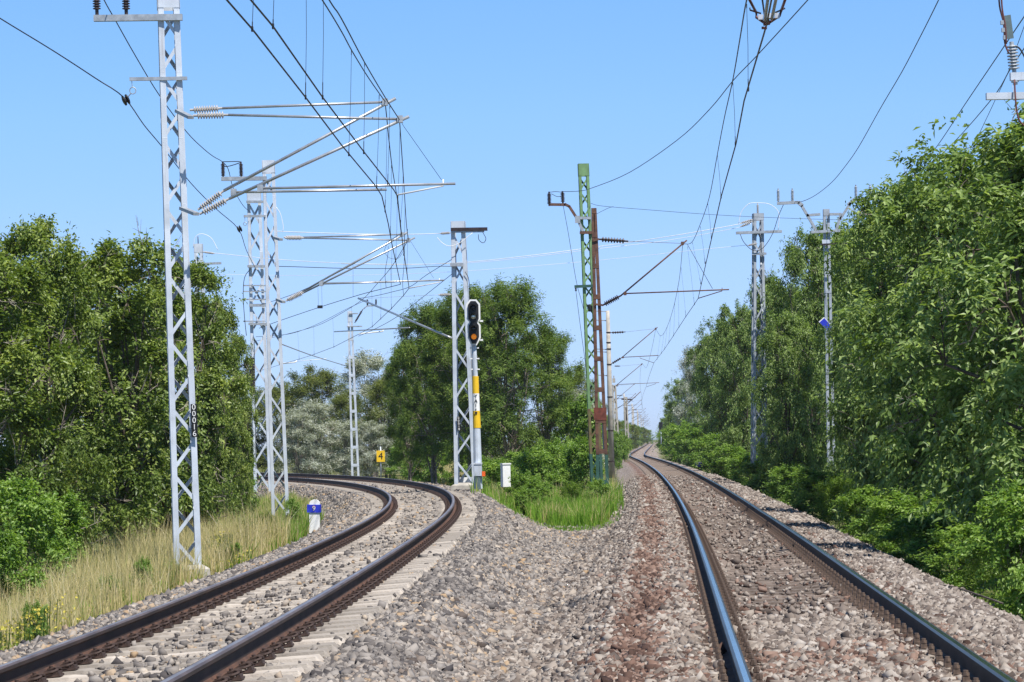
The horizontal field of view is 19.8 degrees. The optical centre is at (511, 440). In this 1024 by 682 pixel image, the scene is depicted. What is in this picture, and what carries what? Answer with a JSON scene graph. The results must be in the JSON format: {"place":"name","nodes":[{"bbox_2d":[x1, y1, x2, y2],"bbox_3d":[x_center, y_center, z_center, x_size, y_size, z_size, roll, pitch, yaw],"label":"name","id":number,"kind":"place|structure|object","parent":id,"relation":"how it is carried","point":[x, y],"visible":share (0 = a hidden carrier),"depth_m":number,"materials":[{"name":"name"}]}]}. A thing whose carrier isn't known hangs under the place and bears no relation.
{"place":"outdoors","nodes":[
{"label":"outdoors","id":0,"kind":"place"},
{"bbox_2d":[1,489,325,649],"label":"green grass","id":1,"kind":"structure","parent":0,"point":[182,582],"depth_m":52.14,"materials":[{"name":"green plant"}]},
{"bbox_2d":[238,505,324,543],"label":"green grass","id":2,"kind":"structure","parent":0,"point":[295,533],"depth_m":67.39,"materials":[{"name":"green plant"}]},
{"bbox_2d":[0,0,1023,446],"label":"sky","id":3,"kind":"structure","parent":0,"point":[504,99],"materials":[{"name":"blue"}]},
{"bbox_2d":[18,440,1023,618],"bbox_3d":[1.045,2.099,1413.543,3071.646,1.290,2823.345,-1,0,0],"label":"ground","id":4,"kind":"structure","parent":0,"point":[628,471],"depth_m":179.23,"materials":[{"name":"soil"}]},
{"bbox_2d":[0,516,47,609],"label":"bush","id":5,"kind":"object","parent":4,"relation":"on","point":[10,542],"visible":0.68,"depth_m":37.89,"materials":[{"name":"green plant"}]},
{"bbox_2d":[12,598,50,640],"bbox_3d":[-4.865,1.974,30.025,0.416,0.736,0.448,-1,0,35],"label":"bush","id":6,"kind":"object","parent":4,"relation":"on","point":[27,609],"visible":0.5,"depth_m":29.95,"materials":[{"name":"green plant"}]},
{"bbox_2d":[0,472,75,592],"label":"bush","id":7,"kind":"object","parent":4,"relation":"on","point":[29,511],"visible":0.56,"depth_m":43.77,"materials":[{"name":"green plant"}]},
{"bbox_2d":[0,248,91,564],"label":"walnut tree","id":8,"kind":"object","parent":4,"relation":"on","point":[22,416],"visible":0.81,"depth_m":56.00,"materials":[{"name":"green plant"}]},
{"bbox_2d":[0,291,114,549],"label":"walnut tree","id":9,"kind":"object","parent":4,"relation":"on","point":[75,423],"visible":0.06,"depth_m":71.17,"materials":[{"name":"green plant"}]},
{"bbox_2d":[0,591,116,650],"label":"flowering plant","id":10,"kind":"object","parent":4,"relation":"on","point":[17,637],"visible":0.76,"depth_m":27.03,"materials":[{"name":"green plant"}]},
{"bbox_2d":[7,487,109,574],"bbox_3d":[-7.634,1.894,48.965,1.500,2.232,1.509,-1,0,17],"label":"bush","id":11,"kind":"object","parent":4,"relation":"on","point":[77,510],"visible":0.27,"depth_m":48.94,"materials":[{"name":"green plant"}]},
{"bbox_2d":[0,212,123,571],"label":"walnut tree","id":12,"kind":"object","parent":4,"relation":"on","point":[35,239],"visible":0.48,"depth_m":58.91,"materials":[{"name":"green plant"}]},
{"bbox_2d":[5,280,205,549],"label":"walnut tree","id":13,"kind":"object","parent":4,"relation":"on","point":[102,306],"visible":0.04,"depth_m":73.17,"materials":[{"name":"green plant"}]},
{"bbox_2d":[31,217,215,565],"bbox_3d":[-8.450,-0.790,61.982,4.024,7.894,3.666,-1,0,19],"label":"walnut tree","id":14,"kind":"object","parent":4,"relation":"on","point":[141,473],"visible":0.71,"depth_m":61.47,"materials":[{"name":"green plant"}]},
{"bbox_2d":[130,555,153,594],"bbox_3d":[-5.144,2.023,40.986,0.380,0.897,0.410,-1,0,-25],"label":"bush","id":15,"kind":"object","parent":4,"relation":"on","point":[144,564],"visible":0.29,"depth_m":40.95,"materials":[{"name":"green plant"}]},
{"bbox_2d":[0,495,305,649],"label":"dry grass","id":16,"kind":"structure","parent":4,"relation":"on","point":[81,582],"depth_m":42.16,"materials":[{"name":"beige plant"}]},
{"bbox_2d":[93,290,243,543],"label":"walnut tree","id":17,"kind":"object","parent":4,"relation":"on","point":[227,405],"visible":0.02,"depth_m":83.34,"materials":[{"name":"green plant"}]},
{"bbox_2d":[124,253,252,535],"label":"walnut tree","id":18,"kind":"object","parent":4,"relation":"on","point":[201,276],"visible":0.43,"depth_m":71.77,"materials":[{"name":"green plant"}]},
{"bbox_2d":[96,489,323,559],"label":"dry grass","id":19,"kind":"structure","parent":4,"relation":"on","point":[267,503],"depth_m":86.67,"materials":[{"name":"plant"}]},
{"bbox_2d":[186,288,259,521],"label":"walnut tree","id":20,"kind":"object","parent":4,"relation":"on","point":[234,411],"visible":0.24,"depth_m":81.81,"materials":[{"name":"green plant"}]},
{"bbox_2d":[0,473,476,681],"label":"railway track","id":21,"kind":"structure","parent":4,"relation":"on","point":[340,605],"depth_m":27.09,"materials":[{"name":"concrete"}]},
{"bbox_2d":[218,330,261,514],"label":"walnut tree","id":22,"kind":"object","parent":4,"relation":"on","point":[246,364],"visible":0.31,"depth_m":89.89,"materials":[{"name":"green plant"}]},
{"bbox_2d":[218,393,290,472],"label":"olive green tree","id":23,"kind":"object","parent":4,"relation":"on","point":[261,441],"visible":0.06,"depth_m":214.60,"materials":[{"name":"green plant"}]},
{"bbox_2d":[243,193,270,491],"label":"lattice mast","id":24,"kind":"object","parent":4,"relation":"on","point":[253,197],"visible":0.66,"depth_m":100.74,"materials":[{"name":"metal"}]},
{"bbox_2d":[93,0,455,581],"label":"lattice mast","id":25,"kind":"object","parent":4,"relation":"on","point":[175,17],"visible":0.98,"depth_m":46.81,"materials":[{"name":"metal"}]},
{"bbox_2d":[0,18,255,268],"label":"return wire","id":26,"kind":"object","parent":25,"relation":"attached to","point":[129,104],"visible":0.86,"depth_m":46.27,"materials":[{"name":"black metal"}]},
{"bbox_2d":[226,0,400,327],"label":"overhead line","id":27,"kind":"object","parent":25,"relation":"hanging from","point":[270,52],"visible":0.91,"depth_m":41.09,"materials":[{"name":"black metal"}]},
{"bbox_2d":[250,0,441,368],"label":"overhead line","id":28,"kind":"object","parent":25,"relation":"hanging from","point":[288,48],"visible":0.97,"depth_m":42.99,"materials":[{"name":"black metal"}]},
{"bbox_2d":[244,377,329,472],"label":"olive green tree","id":29,"kind":"object","parent":4,"relation":"on","point":[276,391],"visible":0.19,"depth_m":229.29,"materials":[{"name":"green plant"}]},
{"bbox_2d":[265,408,328,473],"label":"silver tree","id":30,"kind":"object","parent":4,"relation":"on","point":[297,432],"visible":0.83,"depth_m":175.78,"materials":[{"name":"green plant"}]},
{"bbox_2d":[272,359,349,474],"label":"olive green tree","id":31,"kind":"object","parent":4,"relation":"on","point":[322,380],"visible":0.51,"depth_m":214.22,"materials":[{"name":"green plant"}]},
{"bbox_2d":[275,397,347,473],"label":"silver tree","id":32,"kind":"object","parent":4,"relation":"on","point":[320,409],"visible":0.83,"depth_m":177.54,"materials":[{"name":"green plant"}]},
{"bbox_2d":[307,499,320,532],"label":"kilometre marker","id":33,"kind":"object","parent":4,"relation":"on","point":[314,506],"visible":0.99,"depth_m":68.90,"materials":[{"name":"white paint"}]},
{"bbox_2d":[221,160,443,514],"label":"lattice mast","id":34,"kind":"object","parent":4,"relation":"on","point":[275,237],"visible":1,"depth_m":74.81,"materials":[{"name":"metal"}]},
{"bbox_2d":[311,418,372,475],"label":"silver tree","id":35,"kind":"object","parent":4,"relation":"on","point":[346,439],"visible":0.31,"depth_m":185.47,"materials":[{"name":"green plant"}]},
{"bbox_2d":[319,387,375,475],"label":"olive green tree","id":36,"kind":"object","parent":4,"relation":"on","point":[340,402],"visible":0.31,"depth_m":189.52,"materials":[{"name":"green plant"}]},
{"bbox_2d":[342,420,399,476],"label":"silver tree","id":37,"kind":"object","parent":4,"relation":"on","point":[368,455],"visible":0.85,"depth_m":176.72,"materials":[{"name":"green plant"}]},
{"bbox_2d":[334,347,408,476],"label":"silver tree","id":38,"kind":"object","parent":4,"relation":"on","point":[364,365],"visible":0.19,"depth_m":199.32,"materials":[{"name":"green plant"}]},
{"bbox_2d":[334,300,409,475],"bbox_3d":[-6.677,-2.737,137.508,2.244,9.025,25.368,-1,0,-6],"label":"ladder mast","id":39,"kind":"object","parent":4,"relation":"on","point":[350,319],"visible":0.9,"depth_m":149.92,"materials":[{"name":"metal"}]},
{"bbox_2d":[349,374,418,477],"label":"olive green tree","id":40,"kind":"object","parent":4,"relation":"on","point":[375,395],"visible":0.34,"depth_m":179.56,"materials":[{"name":"green plant"}]},
{"bbox_2d":[382,442,427,479],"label":"bush","id":41,"kind":"object","parent":4,"relation":"on","point":[391,462],"visible":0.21,"depth_m":164.63,"materials":[{"name":"green plant"}]},
{"bbox_2d":[380,337,438,480],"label":"locust tree","id":42,"kind":"object","parent":4,"relation":"on","point":[394,413],"visible":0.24,"depth_m":143.84,"materials":[{"name":"green plant"}]},
{"bbox_2d":[357,221,487,492],"bbox_3d":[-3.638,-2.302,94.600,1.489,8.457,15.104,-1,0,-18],"label":"lattice mast","id":43,"kind":"object","parent":4,"relation":"on","point":[459,227],"visible":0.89,"depth_m":87.74,"materials":[{"name":"metal"}]},
{"bbox_2d":[403,447,452,483],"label":"bush","id":44,"kind":"object","parent":4,"relation":"on","point":[421,477],"visible":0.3,"depth_m":149.83,"materials":[{"name":"green plant"}]},
{"bbox_2d":[379,295,484,483],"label":"locust tree","id":45,"kind":"object","parent":4,"relation":"on","point":[409,352],"visible":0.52,"depth_m":137.54,"materials":[{"name":"green plant"}]},
{"bbox_2d":[413,285,512,475],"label":"locust tree","id":46,"kind":"object","parent":4,"relation":"on","point":[431,340],"visible":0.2,"depth_m":132.83,"materials":[{"name":"green plant"}]},
{"bbox_2d":[460,299,484,488],"bbox_3d":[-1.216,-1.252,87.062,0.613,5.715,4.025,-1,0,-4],"label":"railway signal","id":47,"kind":"object","parent":4,"relation":"on","point":[473,319],"visible":0.98,"depth_m":85.39,"materials":[{"name":"paint"}]},
{"bbox_2d":[468,460,520,493],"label":"bush","id":48,"kind":"object","parent":4,"relation":"on","point":[492,471],"visible":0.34,"depth_m":96.83,"materials":[{"name":"green plant"}]},
{"bbox_2d":[437,272,574,462],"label":"locust tree","id":49,"kind":"object","parent":4,"relation":"on","point":[507,300],"visible":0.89,"depth_m":127.32,"materials":[{"name":"green plant"}]},
{"bbox_2d":[0,473,1023,681],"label":"ballast stones","id":50,"kind":"object","parent":4,"relation":"on","point":[498,592],"visible":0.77,"depth_m":27.36,"materials":[{"name":"grey gravel"}]},
{"bbox_2d":[498,468,541,500],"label":"bush","id":51,"kind":"object","parent":4,"relation":"on","point":[524,478],"visible":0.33,"depth_m":88.93,"materials":[{"name":"green plant"}]},
{"bbox_2d":[509,485,541,514],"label":"bush","id":52,"kind":"object","parent":4,"relation":"on","point":[523,494],"visible":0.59,"depth_m":81.82,"materials":[{"name":"green plant"}]},
{"bbox_2d":[518,477,558,497],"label":"bush","id":53,"kind":"object","parent":4,"relation":"on","point":[544,488],"visible":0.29,"depth_m":87.73,"materials":[{"name":"green plant"}]},
{"bbox_2d":[497,444,582,484],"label":"bush","id":54,"kind":"object","parent":4,"relation":"on","point":[524,460],"visible":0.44,"depth_m":99.75,"materials":[{"name":"green plant"}]},
{"bbox_2d":[507,323,585,463],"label":"locust tree","id":55,"kind":"object","parent":4,"relation":"on","point":[546,428],"visible":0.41,"depth_m":139.56,"materials":[{"name":"green plant"}]},
{"bbox_2d":[529,435,574,485],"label":"bush","id":56,"kind":"object","parent":4,"relation":"on","point":[556,448],"visible":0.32,"depth_m":117.72,"materials":[{"name":"green plant"}]},
{"bbox_2d":[541,467,589,490],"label":"bush","id":57,"kind":"object","parent":4,"relation":"on","point":[563,476],"visible":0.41,"depth_m":96.85,"materials":[{"name":"green plant"}]},
{"bbox_2d":[547,163,602,481],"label":"lattice mast","id":58,"kind":"object","parent":4,"relation":"on","point":[583,169],"visible":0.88,"depth_m":95.82,"materials":[{"name":"green metal"}]},
{"bbox_2d":[562,0,807,191],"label":"feeder wire","id":59,"kind":"object","parent":58,"relation":"attached to","point":[710,108],"visible":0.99,"depth_m":62.21,"materials":[{"name":"black metal"}]},
{"bbox_2d":[557,481,592,502],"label":"feathery bush","id":60,"kind":"object","parent":4,"relation":"on","point":[570,488],"visible":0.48,"depth_m":83.85,"materials":[{"name":"green plant"}]},
{"bbox_2d":[551,390,608,479],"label":"bush","id":61,"kind":"object","parent":4,"relation":"on","point":[579,411],"visible":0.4,"depth_m":127.61,"materials":[{"name":"green plant"}]},
{"bbox_2d":[557,433,604,485],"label":"bush","id":62,"kind":"object","parent":4,"relation":"on","point":[579,452],"visible":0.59,"depth_m":103.73,"materials":[{"name":"green plant"}]},
{"bbox_2d":[583,478,614,500],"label":"bush","id":63,"kind":"object","parent":4,"relation":"on","point":[599,486],"visible":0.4,"depth_m":85.79,"materials":[{"name":"green plant"}]},
{"bbox_2d":[602,427,629,469],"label":"bush","id":64,"kind":"object","parent":4,"relation":"on","point":[617,449],"visible":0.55,"depth_m":199.74,"materials":[{"name":"green plant"}]},
{"bbox_2d":[596,311,658,477],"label":"concrete pole","id":65,"kind":"object","parent":4,"relation":"on","point":[611,461],"visible":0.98,"depth_m":159.90,"materials":[{"name":"concrete"}]},
{"bbox_2d":[640,0,771,409],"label":"overhead line","id":66,"kind":"object","parent":65,"relation":"hanging from","point":[749,81],"visible":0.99,"depth_m":46.46,"materials":[{"name":"black metal"}]},
{"bbox_2d":[748,0,785,28],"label":"section insulator","id":67,"kind":"object","parent":66,"relation":"attached to","point":[773,15],"visible":0.98,"depth_m":29.47,"materials":[{"name":"grey metal"}]},
{"bbox_2d":[591,208,728,485],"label":"ladder mast","id":68,"kind":"object","parent":4,"relation":"on","point":[600,415],"visible":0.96,"depth_m":91.92,"materials":[{"name":"metal"}]},
{"bbox_2d":[658,376,694,457],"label":"leaning tree","id":69,"kind":"object","parent":4,"relation":"on","point":[670,409],"visible":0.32,"depth_m":299.46,"materials":[{"name":"green plant"}]},
{"bbox_2d":[660,418,699,464],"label":"bush","id":70,"kind":"object","parent":4,"relation":"on","point":[674,429],"visible":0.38,"depth_m":234.57,"materials":[{"name":"green plant"}]},
{"bbox_2d":[671,346,700,444],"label":"silver tree","id":71,"kind":"object","parent":4,"relation":"on","point":[678,409],"visible":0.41,"depth_m":244.66,"materials":[{"name":"green plant"}]},
{"bbox_2d":[673,424,717,469],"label":"bush","id":72,"kind":"object","parent":4,"relation":"on","point":[684,435],"visible":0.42,"depth_m":194.27,"materials":[{"name":"green plant"}]},
{"bbox_2d":[684,329,729,462],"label":"leaning tree","id":73,"kind":"object","parent":4,"relation":"on","point":[694,375],"visible":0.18,"depth_m":207.62,"materials":[{"name":"green plant"}]},
{"bbox_2d":[683,432,736,473],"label":"bush","id":74,"kind":"object","parent":4,"relation":"on","point":[708,440],"visible":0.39,"depth_m":164.47,"materials":[{"name":"green plant"}]},
{"bbox_2d":[689,316,748,462],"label":"leaning tree","id":75,"kind":"object","parent":4,"relation":"on","point":[713,419],"visible":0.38,"depth_m":175.67,"materials":[{"name":"green plant"}]},
{"bbox_2d":[693,441,746,479],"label":"bush","id":76,"kind":"object","parent":4,"relation":"on","point":[731,451],"visible":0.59,"depth_m":137.71,"materials":[{"name":"green plant"}]},
{"bbox_2d":[706,298,779,477],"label":"leaning tree","id":77,"kind":"object","parent":4,"relation":"on","point":[738,321],"visible":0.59,"depth_m":149.64,"materials":[{"name":"green plant"}]},
{"bbox_2d":[725,452,768,489],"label":"bush","id":78,"kind":"object","parent":4,"relation":"on","point":[739,460],"visible":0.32,"depth_m":117.64,"materials":[{"name":"green plant"}]},
{"bbox_2d":[738,455,780,493],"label":"bush","id":79,"kind":"object","parent":4,"relation":"on","point":[752,484],"visible":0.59,"depth_m":103.68,"materials":[{"name":"green plant"}]},
{"bbox_2d":[736,202,782,468],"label":"lattice mast","id":80,"kind":"object","parent":4,"relation":"on","point":[755,231],"visible":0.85,"depth_m":109.80,"materials":[{"name":"grey metal"}]},
{"bbox_2d":[216,222,747,264],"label":"span wire","id":81,"kind":"object","parent":80,"relation":"attached to","point":[484,260],"visible":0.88,"depth_m":111.70,"materials":[{"name":"metal"}]},
{"bbox_2d":[730,263,801,481],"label":"leaning tree","id":82,"kind":"object","parent":4,"relation":"on","point":[743,399],"visible":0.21,"depth_m":129.86,"materials":[{"name":"green plant"}]},
{"bbox_2d":[743,308,826,497],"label":"leaning tree","id":83,"kind":"object","parent":4,"relation":"on","point":[789,437],"visible":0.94,"depth_m":102.65,"materials":[{"name":"green plant"}]},
{"bbox_2d":[760,461,811,505],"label":"bush","id":84,"kind":"object","parent":4,"relation":"on","point":[779,489],"visible":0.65,"depth_m":89.77,"materials":[{"name":"green plant"}]},
{"bbox_2d":[760,217,850,493],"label":"leaning tree","id":85,"kind":"object","parent":4,"relation":"on","point":[796,265],"visible":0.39,"depth_m":107.56,"materials":[{"name":"green plant"}]},
{"bbox_2d":[781,466,848,518],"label":"bush","id":86,"kind":"object","parent":4,"relation":"on","point":[806,478],"visible":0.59,"depth_m":76.73,"materials":[{"name":"green plant"}]},
{"bbox_2d":[627,443,1016,681],"bbox_3d":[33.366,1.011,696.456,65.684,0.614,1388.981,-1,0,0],"label":"railway track","id":87,"kind":"structure","parent":4,"relation":"on","point":[945,648],"depth_m":30.90,"materials":[{"name":"metal"}]},
{"bbox_2d":[777,185,871,466],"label":"ladder mast","id":88,"kind":"object","parent":4,"relation":"on","point":[828,214],"visible":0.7,"depth_m":97.92,"materials":[{"name":"silver metal"}]},
{"bbox_2d":[795,212,860,491],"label":"leaning tree","id":89,"kind":"object","parent":4,"relation":"on","point":[820,228],"visible":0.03,"depth_m":111.90,"materials":[{"name":"green plant"}]},
{"bbox_2d":[796,227,869,490],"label":"leaning tree","id":90,"kind":"object","parent":4,"relation":"on","point":[816,342],"visible":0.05,"depth_m":100.09,"materials":[{"name":"green plant"}]},
{"bbox_2d":[806,472,872,528],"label":"feathery bush","id":91,"kind":"object","parent":4,"relation":"on","point":[836,486],"visible":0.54,"depth_m":65.88,"materials":[{"name":"green plant"}]},
{"bbox_2d":[816,305,876,508],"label":"leaning tree","id":92,"kind":"object","parent":4,"relation":"on","point":[830,334],"visible":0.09,"depth_m":82.90,"materials":[{"name":"green plant"}]},
{"bbox_2d":[828,484,905,547],"bbox_3d":[6.934,1.531,55.958,1.895,1.402,1.659,-1,0,15],"label":"bush","id":93,"kind":"object","parent":4,"relation":"on","point":[852,527],"visible":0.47,"depth_m":55.81,"materials":[{"name":"green plant"}]},
{"bbox_2d":[833,187,918,517],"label":"leaning tree","id":94,"kind":"object","parent":4,"relation":"on","point":[848,367],"visible":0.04,"depth_m":75.81,"materials":[{"name":"green plant"}]},
{"bbox_2d":[808,165,981,527],"bbox_3d":[8.278,-1.699,62.120,3.896,8.404,4.470,-1,0,29],"label":"leaning tree","id":95,"kind":"object","parent":4,"relation":"on","point":[856,408],"visible":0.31,"depth_m":61.64,"materials":[{"name":"green plant"}]},
{"bbox_2d":[854,488,953,560],"bbox_3d":[6.535,1.517,48.894,1.783,1.474,1.921,-1,0,27],"label":"bush","id":96,"kind":"object","parent":4,"relation":"on","point":[898,507],"visible":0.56,"depth_m":48.81,"materials":[{"name":"green plant"}]},
{"bbox_2d":[871,511,961,577],"bbox_3d":[6.145,1.604,43.454,1.509,1.169,1.500,-1,0,-8],"label":"bush","id":97,"kind":"object","parent":4,"relation":"on","point":[913,525],"visible":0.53,"depth_m":43.30,"materials":[{"name":"green plant"}]},
{"bbox_2d":[822,134,1023,559],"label":"leaning tree","id":98,"kind":"object","parent":4,"relation":"on","point":[899,462],"visible":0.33,"depth_m":50.34,"materials":[{"name":"green plant"}]},
{"bbox_2d":[826,85,1023,580],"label":"leaning tree","id":99,"kind":"object","parent":4,"relation":"on","point":[981,296],"visible":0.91,"depth_m":40.49,"materials":[{"name":"green plant"}]},
{"bbox_2d":[839,165,1011,502],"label":"leaning tree","id":100,"kind":"object","parent":4,"relation":"on","point":[921,257],"depth_m":71.69,"materials":[{"name":"green plant"}]},
{"bbox_2d":[914,521,1006,592],"bbox_3d":[5.956,1.643,39.025,1.516,1.153,1.328,-1,0,-1],"label":"bush","id":101,"kind":"object","parent":4,"relation":"on","point":[968,530],"visible":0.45,"depth_m":38.85,"materials":[{"name":"green plant"}]},
{"bbox_2d":[943,472,1023,620],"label":"bush","id":102,"kind":"object","parent":4,"relation":"on","point":[1000,504],"visible":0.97,"depth_m":33.71,"materials":[{"name":"green plant"}]},
{"bbox_2d":[954,538,1023,606],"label":"feathery bush","id":103,"kind":"object","parent":4,"relation":"on","point":[971,575],"visible":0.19,"depth_m":36.41,"materials":[{"name":"green plant"}]},
{"bbox_2d":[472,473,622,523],"bbox_3d":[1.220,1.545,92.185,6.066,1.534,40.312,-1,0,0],"label":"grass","id":104,"kind":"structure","parent":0,"point":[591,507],"depth_m":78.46,"materials":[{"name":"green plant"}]},
{"bbox_2d":[467,473,630,530],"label":"green grass","id":105,"kind":"structure","parent":0,"point":[579,518],"depth_m":76.69,"materials":[{"name":"green plant"}]},
{"bbox_2d":[985,0,1023,125],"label":"insulator bracket","id":106,"kind":"object","parent":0,"point":[1007,31],"visible":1,"depth_m":35.93,"materials":[{"name":"metal"}]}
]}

